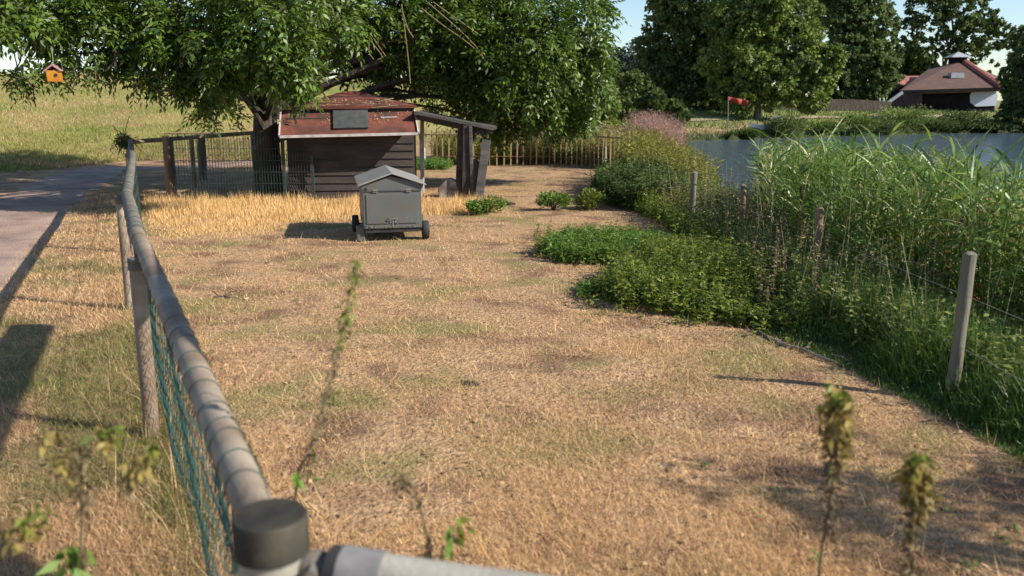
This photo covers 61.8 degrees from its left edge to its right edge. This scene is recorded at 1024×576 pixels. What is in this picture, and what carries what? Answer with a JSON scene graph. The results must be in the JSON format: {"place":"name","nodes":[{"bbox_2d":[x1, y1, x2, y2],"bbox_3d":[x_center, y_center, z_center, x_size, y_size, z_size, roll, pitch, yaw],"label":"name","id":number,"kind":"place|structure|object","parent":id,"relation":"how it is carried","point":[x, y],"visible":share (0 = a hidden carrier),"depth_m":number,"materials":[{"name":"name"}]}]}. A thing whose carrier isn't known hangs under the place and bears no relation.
{"place":"outdoors","nodes":[
{"label":"outdoors","id":0,"kind":"place"},
{"bbox_2d":[0,72,415,172],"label":"grass field","id":1,"kind":"structure","parent":0,"point":[61,164],"depth_m":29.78,"materials":[{"name":"green plant"}]},
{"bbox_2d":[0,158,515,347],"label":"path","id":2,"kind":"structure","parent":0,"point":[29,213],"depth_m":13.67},
{"bbox_2d":[0,73,1023,575],"bbox_3d":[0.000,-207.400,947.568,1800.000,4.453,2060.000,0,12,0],"label":"ground","id":3,"kind":"structure","parent":0,"point":[402,435],"depth_m":5.24,"materials":[{"name":"beige plant"}]},
{"bbox_2d":[0,425,166,575],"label":"tall nettle","id":4,"kind":"object","parent":3,"relation":"on","point":[82,557],"visible":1,"depth_m":1.72,"materials":[{"name":"green plant"}]},
{"bbox_2d":[0,188,232,575],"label":"green verge grass","id":5,"kind":"structure","parent":3,"relation":"on","point":[166,507],"depth_m":4.69,"materials":[{"name":"green plant"}]},
{"bbox_2d":[0,188,232,575],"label":"dry verge grass","id":6,"kind":"structure","parent":3,"relation":"on","point":[25,555],"depth_m":3.75,"materials":[{"name":"plant"}]},
{"bbox_2d":[162,135,173,198],"bbox_3d":[-6.026,-2.021,14.984,0.155,1.311,0.135,0,12,0],"label":"wooden post","id":7,"kind":"object","parent":3,"relation":"on","point":[167,169],"visible":0.69,"depth_m":14.91,"materials":[{"name":"brown wood"}]},
{"bbox_2d":[54,253,283,575],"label":"dry stalks","id":8,"kind":"object","parent":3,"relation":"on","point":[139,526],"visible":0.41,"depth_m":3.55,"materials":[{"name":"plant"}]},
{"bbox_2d":[197,139,207,180],"bbox_3d":[-6.686,-2.694,18.452,0.209,1.145,0.195,0,12,0],"label":"wooden post","id":9,"kind":"object","parent":3,"relation":"on","point":[203,165],"visible":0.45,"depth_m":18.38,"materials":[{"name":"grey wood"}]},
{"bbox_2d":[212,291,237,297],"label":"fallen branch","id":10,"kind":"object","parent":3,"relation":"on","point":[218,296],"visible":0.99,"depth_m":7.52,"materials":[{"name":"brown wood"}]},
{"bbox_2d":[169,136,286,198],"bbox_3d":[-4.917,-2.027,14.832,1.968,1.190,0.062,0,12,0],"label":"panel fence","id":11,"kind":"object","parent":3,"relation":"on","point":[173,166],"visible":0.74,"depth_m":14.79,"materials":[{"name":"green metal"}]},
{"bbox_2d":[259,154,314,199],"bbox_3d":[-3.916,-1.891,14.913,0.926,0.890,0.062,0,12,0],"label":"panel fence","id":12,"kind":"object","parent":3,"relation":"on","point":[311,160],"visible":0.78,"depth_m":14.88,"materials":[{"name":"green metal"}]},
{"bbox_2d":[0,0,631,192],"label":"spreading tree","id":13,"kind":"object","parent":3,"relation":"on","point":[475,61],"visible":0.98,"depth_m":13.77,"materials":[{"name":"green plant"}]},
{"bbox_2d":[43,10,63,81],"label":"bird house","id":14,"kind":"structure","parent":13,"relation":"hanging from","point":[54,76],"depth_m":11.78,"materials":[{"name":"orange paint"}]},
{"bbox_2d":[142,190,502,239],"bbox_3d":[-3.259,-1.206,12.709,6.223,0.298,4.495,0,12,0],"label":"golden straw","id":15,"kind":"object","parent":3,"relation":"on","point":[223,207],"visible":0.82,"depth_m":13.08,"materials":[{"name":"yellow plant"}]},
{"bbox_2d":[291,259,365,500],"bbox_3d":[-0.453,0.597,2.124,0.220,1.362,0.134,-5,14,-23],"label":"tall nettle","id":16,"kind":"object","parent":3,"relation":"on","point":[296,478],"visible":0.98,"depth_m":2.05,"materials":[{"name":"green plant"}]},
{"bbox_2d":[114,131,550,575],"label":"tubular fence","id":17,"kind":"object","parent":3,"relation":"on","point":[270,535],"visible":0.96,"depth_m":2.48,"materials":[{"name":"grey metal"}]},
{"bbox_2d":[110,116,141,154],"bbox_3d":[-7.173,-2.777,15.620,0.563,0.713,0.467,7,14,28],"label":"dead plant tangle","id":18,"kind":"object","parent":17,"relation":"attached to","point":[123,138],"visible":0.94,"depth_m":15.60,"materials":[{"name":"green plant"}]},
{"bbox_2d":[278,91,496,198],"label":"animal shed","id":19,"kind":"structure","parent":3,"relation":"on","point":[346,146],"depth_m":14.98,"materials":[{"name":"brown wood"}]},
{"bbox_2d":[318,99,406,122],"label":"roof litter","id":20,"kind":"object","parent":19,"relation":"on","point":[362,102],"visible":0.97,"depth_m":15.06,"materials":[{"name":"brown plant"}]},
{"bbox_2d":[351,165,429,240],"bbox_3d":[-1.595,-1.113,11.016,0.940,0.844,1.300,-3,13,-12],"label":"feed cart","id":21,"kind":"object","parent":3,"relation":"on","point":[390,198],"visible":1,"depth_m":10.45,"materials":[{"name":"grey plastic"}]},
{"bbox_2d":[164,126,646,168],"bbox_3d":[-2.824,-3.746,22.697,13.439,1.031,2.785,4,13,20],"label":"paling fence","id":22,"kind":"object","parent":3,"relation":"on","point":[605,136],"visible":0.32,"depth_m":22.95,"materials":[{"name":"brown wood"}]},
{"bbox_2d":[382,465,443,560],"bbox_3d":[-0.219,0.844,1.978,0.135,0.942,0.082,0,12,0],"label":"tall nettle","id":23,"kind":"object","parent":3,"relation":"on","point":[412,485],"visible":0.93,"depth_m":1.90,"materials":[{"name":"brown plant"}]},
{"bbox_2d":[416,156,453,169],"bbox_3d":[-2.477,-3.209,21.937,2.001,0.396,1.968,0,12,0],"label":"green tuft","id":24,"kind":"object","parent":3,"relation":"on","point":[435,163],"visible":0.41,"depth_m":21.40,"materials":[{"name":"green plant"}]},
{"bbox_2d":[438,178,458,197],"bbox_3d":[-1.100,-1.800,15.362,0.439,0.377,0.380,0,12,0],"label":"wooden block","id":25,"kind":"object","parent":3,"relation":"on","point":[447,186],"depth_m":15.18,"materials":[{"name":"wood"}]},
{"bbox_2d":[434,515,476,561],"bbox_3d":[-0.129,0.905,1.941,0.106,0.838,0.101,0,12,0],"label":"tall nettle","id":26,"kind":"object","parent":3,"relation":"on","point":[448,537],"visible":0.82,"depth_m":1.86,"materials":[{"name":"green plant"}]},
{"bbox_2d":[459,380,479,386],"bbox_3d":[-0.251,0.577,5.227,0.140,0.020,0.075,12,17,43],"label":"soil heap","id":27,"kind":"object","parent":3,"relation":"on","point":[470,383],"visible":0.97,"depth_m":5.22,"materials":[{"name":"brown soil"}]},
{"bbox_2d":[470,159,479,196],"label":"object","id":28,"kind":"object","parent":3,"relation":"on","point":[475,166],"visible":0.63,"depth_m":15.02,"materials":[{"name":"brown wood"}]},
{"bbox_2d":[475,139,490,198],"bbox_3d":[-0.515,-2.056,14.957,0.318,1.074,0.121,-9,15,-34],"label":"leaning board","id":29,"kind":"object","parent":3,"relation":"on","point":[483,165],"visible":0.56,"depth_m":14.93,"materials":[{"name":"grey wood"}]},
{"bbox_2d":[462,194,509,214],"bbox_3d":[-0.400,-1.270,13.039,0.754,0.357,0.708,0,12,0],"label":"nettle clump","id":30,"kind":"object","parent":3,"relation":"on","point":[476,206],"visible":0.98,"depth_m":12.96,"materials":[{"name":"green plant"}]},
{"bbox_2d":[0,222,1020,569],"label":"turf weeds","id":31,"kind":"object","parent":3,"relation":"on","point":[1016,526],"visible":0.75,"depth_m":3.77,"materials":[{"name":"green plant"}]},
{"bbox_2d":[0,207,1023,575],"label":"fallen leaves","id":32,"kind":"object","parent":3,"relation":"on","point":[532,447],"depth_m":4.09,"materials":[{"name":"brown plant"}]},
{"bbox_2d":[427,125,673,166],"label":"yellow weeds","id":33,"kind":"object","parent":3,"relation":"on","point":[477,144],"visible":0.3,"depth_m":23.31,"materials":[{"name":"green plant"}]},
{"bbox_2d":[534,190,573,209],"bbox_3d":[0.662,-1.365,13.421,0.636,0.370,0.511,0,12,0],"label":"nettle clump","id":34,"kind":"object","parent":3,"relation":"on","point":[562,199],"visible":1,"depth_m":13.37,"materials":[{"name":"green plant"}]},
{"bbox_2d":[129,189,1023,575],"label":"loose straw","id":35,"kind":"object","parent":3,"relation":"on","point":[593,437],"visible":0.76,"depth_m":4.09,"materials":[{"name":"beige plant"}]},
{"bbox_2d":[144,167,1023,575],"bbox_3d":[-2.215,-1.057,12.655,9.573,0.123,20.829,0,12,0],"label":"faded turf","id":36,"kind":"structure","parent":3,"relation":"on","point":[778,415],"depth_m":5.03,"materials":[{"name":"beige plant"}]},
{"bbox_2d":[574,274,603,297],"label":"nettle sprigs","id":37,"kind":"object","parent":3,"relation":"on","point":[585,286],"visible":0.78,"depth_m":7.57,"materials":[{"name":"green plant"}]},
{"bbox_2d":[573,187,606,209],"bbox_3d":[1.227,-1.419,13.641,0.482,0.420,0.564,9,15,36],"label":"nettle clump","id":38,"kind":"object","parent":3,"relation":"on","point":[589,197],"visible":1,"depth_m":13.55,"materials":[{"name":"green plant"}]},
{"bbox_2d":[571,76,621,125],"bbox_3d":[2.841,-6.580,31.298,2.569,3.194,1.774,0,12,0],"label":"broadleaf tree","id":39,"kind":"object","parent":3,"relation":"on","point":[613,112],"visible":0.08,"depth_m":30.94,"materials":[{"name":"green plant"}]},
{"bbox_2d":[508,108,691,163],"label":"pink flowers","id":40,"kind":"object","parent":3,"relation":"on","point":[655,124],"visible":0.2,"depth_m":24.53,"materials":[{"name":"pink plant"}]},
{"bbox_2d":[534,221,678,264],"bbox_3d":[1.065,-0.513,9.726,1.670,0.301,1.877,0,12,0],"label":"nettle patch","id":41,"kind":"object","parent":3,"relation":"on","point":[624,239],"visible":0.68,"depth_m":9.49,"materials":[{"name":"green plant"}]},
{"bbox_2d":[599,117,637,128],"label":"willow bush","id":42,"kind":"object","parent":3,"relation":"on","point":[617,122],"visible":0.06,"depth_m":26.35,"materials":[{"name":"green plant"}]},
{"bbox_2d":[266,377,978,559],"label":"upright straws","id":43,"kind":"object","parent":3,"relation":"on","point":[483,546],"visible":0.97,"depth_m":3.86,"materials":[{"name":"beige plant"}]},
{"bbox_2d":[579,41,690,92],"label":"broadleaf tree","id":44,"kind":"object","parent":3,"relation":"on","point":[626,58],"visible":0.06,"depth_m":126.17,"materials":[{"name":"green plant"}]},
{"bbox_2d":[588,151,701,210],"bbox_3d":[2.274,-2.017,15.195,1.763,0.882,4.441,0,12,0],"label":"dark bank shrub","id":45,"kind":"object","parent":3,"relation":"on","point":[614,181],"visible":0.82,"depth_m":14.04,"materials":[{"name":"green plant"}]},
{"bbox_2d":[616,68,694,129],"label":"broadleaf tree","id":46,"kind":"object","parent":3,"relation":"on","point":[638,91],"visible":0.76,"depth_m":45.66,"materials":[{"name":"green plant"}]},
{"bbox_2d":[610,123,724,188],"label":"yellow green plants","id":47,"kind":"object","parent":3,"relation":"on","point":[643,148],"visible":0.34,"depth_m":16.10,"materials":[{"name":"green plant"}]},
{"bbox_2d":[530,215,821,341],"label":"scattered nettles","id":48,"kind":"object","parent":3,"relation":"on","point":[671,301],"visible":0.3,"depth_m":6.94,"materials":[{"name":"green plant"}]},
{"bbox_2d":[628,0,754,112],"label":"broadleaf tree","id":49,"kind":"object","parent":3,"relation":"on","point":[679,22],"visible":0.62,"depth_m":60.47,"materials":[{"name":"green plant"}]},
{"bbox_2d":[624,185,761,242],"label":"pale weeds","id":50,"kind":"object","parent":3,"relation":"on","point":[653,208],"visible":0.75,"depth_m":11.11,"materials":[{"name":"green plant"}]},
{"bbox_2d":[591,227,828,333],"bbox_3d":[1.926,-0.295,8.175,2.048,0.568,3.830,3,13,14],"label":"nettle bed","id":51,"kind":"object","parent":3,"relation":"on","point":[691,256],"visible":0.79,"depth_m":7.24,"materials":[{"name":"green plant"}]},
{"bbox_2d":[727,97,747,130],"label":"flag pole","id":52,"kind":"object","parent":3,"relation":"on","point":[737,101],"visible":0.94,"depth_m":49.86,"materials":[{"name":"red fabric"}]},
{"bbox_2d":[723,127,761,139],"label":"bank bush","id":53,"kind":"object","parent":3,"relation":"on","point":[744,133],"visible":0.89,"depth_m":48.75,"materials":[{"name":"green plant"}]},
{"bbox_2d":[749,116,780,129],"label":"rowing boat","id":54,"kind":"object","parent":3,"relation":"on","point":[760,126],"visible":0.25,"depth_m":51.90,"materials":[{"name":"white paint"}]},
{"bbox_2d":[691,0,849,119],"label":"broadleaf tree","id":55,"kind":"object","parent":3,"relation":"on","point":[760,32],"visible":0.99,"depth_m":54.74,"materials":[{"name":"green plant"}]},
{"bbox_2d":[763,112,808,137],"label":"bank bush","id":56,"kind":"object","parent":3,"relation":"on","point":[784,122],"visible":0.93,"depth_m":50.85,"materials":[{"name":"green plant"}]},
{"bbox_2d":[620,154,989,318],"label":"dark weeds","id":57,"kind":"object","parent":3,"relation":"on","point":[711,193],"visible":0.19,"depth_m":10.63,"materials":[{"name":"green plant"}]},
{"bbox_2d":[603,147,1023,397],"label":"wire fence","id":58,"kind":"object","parent":3,"relation":"on","point":[962,306],"visible":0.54,"depth_m":4.88,"materials":[{"name":"grey wood"}]},
{"bbox_2d":[609,144,1017,337],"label":"bank dead stems","id":59,"kind":"object","parent":3,"relation":"on","point":[784,251],"visible":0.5,"depth_m":7.05,"materials":[{"name":"brown plant"}]},
{"bbox_2d":[618,106,1018,139],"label":"lawn grass","id":60,"kind":"structure","parent":3,"relation":"on","point":[701,125],"depth_m":58.19,"materials":[{"name":"green plant"}]},
{"bbox_2d":[638,170,1014,328],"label":"seeding weeds","id":61,"kind":"object","parent":3,"relation":"on","point":[762,236],"visible":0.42,"depth_m":8.25,"materials":[{"name":"plant"}]},
{"bbox_2d":[801,119,852,133],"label":"bank bush","id":62,"kind":"object","parent":3,"relation":"on","point":[829,125],"visible":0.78,"depth_m":52.47,"materials":[{"name":"green plant"}]},
{"bbox_2d":[780,99,891,111],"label":"board fence","id":63,"kind":"object","parent":3,"relation":"on","point":[851,104],"visible":0.5,"depth_m":65.85,"materials":[{"name":"grey wood"}]},
{"bbox_2d":[811,368,865,575],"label":"tall nettle","id":64,"kind":"object","parent":3,"relation":"on","point":[835,407],"visible":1,"depth_m":2.07,"materials":[{"name":"green plant"}]},
{"bbox_2d":[788,0,906,100],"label":"broadleaf tree","id":65,"kind":"object","parent":3,"relation":"on","point":[859,32],"visible":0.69,"depth_m":67.60,"materials":[{"name":"green plant"}]},
{"bbox_2d":[833,355,863,365],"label":"fallen branch","id":66,"kind":"object","parent":3,"relation":"on","point":[847,359],"visible":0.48,"depth_m":5.65,"materials":[{"name":"grey wood"}]},
{"bbox_2d":[675,202,1023,462],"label":"bank grass","id":67,"kind":"structure","parent":3,"relation":"on","point":[1003,413],"depth_m":5.37,"materials":[{"name":"green plant"}]},
{"bbox_2d":[839,111,878,134],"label":"bank bush","id":68,"kind":"object","parent":3,"relation":"on","point":[865,120],"visible":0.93,"depth_m":53.62,"materials":[{"name":"green plant"}]},
{"bbox_2d":[734,116,1023,334],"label":"reed bed","id":69,"kind":"object","parent":3,"relation":"on","point":[828,174],"visible":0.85,"depth_m":7.47,"materials":[{"name":"green plant"}]},
{"bbox_2d":[855,118,904,133],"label":"bank bush","id":70,"kind":"object","parent":3,"relation":"on","point":[885,126],"visible":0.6,"depth_m":54.67,"materials":[{"name":"green plant"}]},
{"bbox_2d":[764,233,1023,402],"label":"fence weeds","id":71,"kind":"object","parent":3,"relation":"on","point":[904,303],"visible":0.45,"depth_m":6.00,"materials":[{"name":"green plant"}]},
{"bbox_2d":[870,40,936,79],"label":"broadleaf tree","id":72,"kind":"object","parent":3,"relation":"on","point":[906,68],"visible":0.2,"depth_m":91.71,"materials":[{"name":"green plant"}]},
{"bbox_2d":[874,104,935,129],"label":"bank bush","id":73,"kind":"object","parent":3,"relation":"on","point":[911,116],"visible":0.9,"depth_m":56.30,"materials":[{"name":"green plant"}]},
{"bbox_2d":[886,449,944,575],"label":"tall nettle","id":74,"kind":"object","parent":3,"relation":"on","point":[915,479],"visible":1,"depth_m":1.99,"materials":[{"name":"green plant"}]},
{"bbox_2d":[909,116,964,131],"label":"bank bush","id":75,"kind":"object","parent":3,"relation":"on","point":[934,124],"visible":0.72,"depth_m":57.35,"materials":[{"name":"green plant"}]},
{"bbox_2d":[856,179,1022,324],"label":"rusty seed heads","id":76,"kind":"object","parent":3,"relation":"on","point":[980,257],"visible":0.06,"depth_m":7.20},
{"bbox_2d":[885,52,1000,111],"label":"lakeside house","id":77,"kind":"structure","parent":3,"relation":"on","point":[959,81],"depth_m":71.30,"materials":[{"name":"red tile"}]},
{"bbox_2d":[891,0,1017,73],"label":"broadleaf tree","id":78,"kind":"object","parent":3,"relation":"on","point":[966,24],"visible":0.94,"depth_m":87.83,"materials":[{"name":"green plant"}]},
{"bbox_2d":[943,117,978,129],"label":"bank bush","id":79,"kind":"object","parent":3,"relation":"on","point":[964,123],"visible":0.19,"depth_m":58.11,"materials":[{"name":"green plant"}]},
{"bbox_2d":[935,108,993,130],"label":"bank bush","id":80,"kind":"object","parent":3,"relation":"on","point":[958,116],"visible":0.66,"depth_m":58.27,"materials":[{"name":"green plant"}]},
{"bbox_2d":[970,119,1021,131],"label":"bank bush","id":81,"kind":"object","parent":3,"relation":"on","point":[996,124],"visible":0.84,"depth_m":58.22,"materials":[{"name":"green plant"}]},
{"bbox_2d":[974,118,1017,131],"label":"bank bush","id":82,"kind":"object","parent":3,"relation":"on","point":[995,130],"visible":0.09,"depth_m":59.78,"materials":[{"name":"green plant"}]},
{"bbox_2d":[992,24,1023,132],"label":"broadleaf tree","id":83,"kind":"object","parent":3,"relation":"on","point":[1011,91],"visible":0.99,"depth_m":58.26,"materials":[{"name":"green plant"}]},
{"bbox_2d":[0,0,1023,99],"label":"sky","id":84,"kind":"structure","parent":0,"point":[632,11],"materials":[{"name":"white"}]},
{"bbox_2d":[691,114,950,120],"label":"path","id":85,"kind":"structure","parent":0,"point":[713,118],"depth_m":58.17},
{"bbox_2d":[686,132,1023,333],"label":"lake water","id":86,"kind":"structure","parent":0,"point":[1000,141],"depth_m":40.61,"materials":[{"name":"blue liquid"}]}
]}

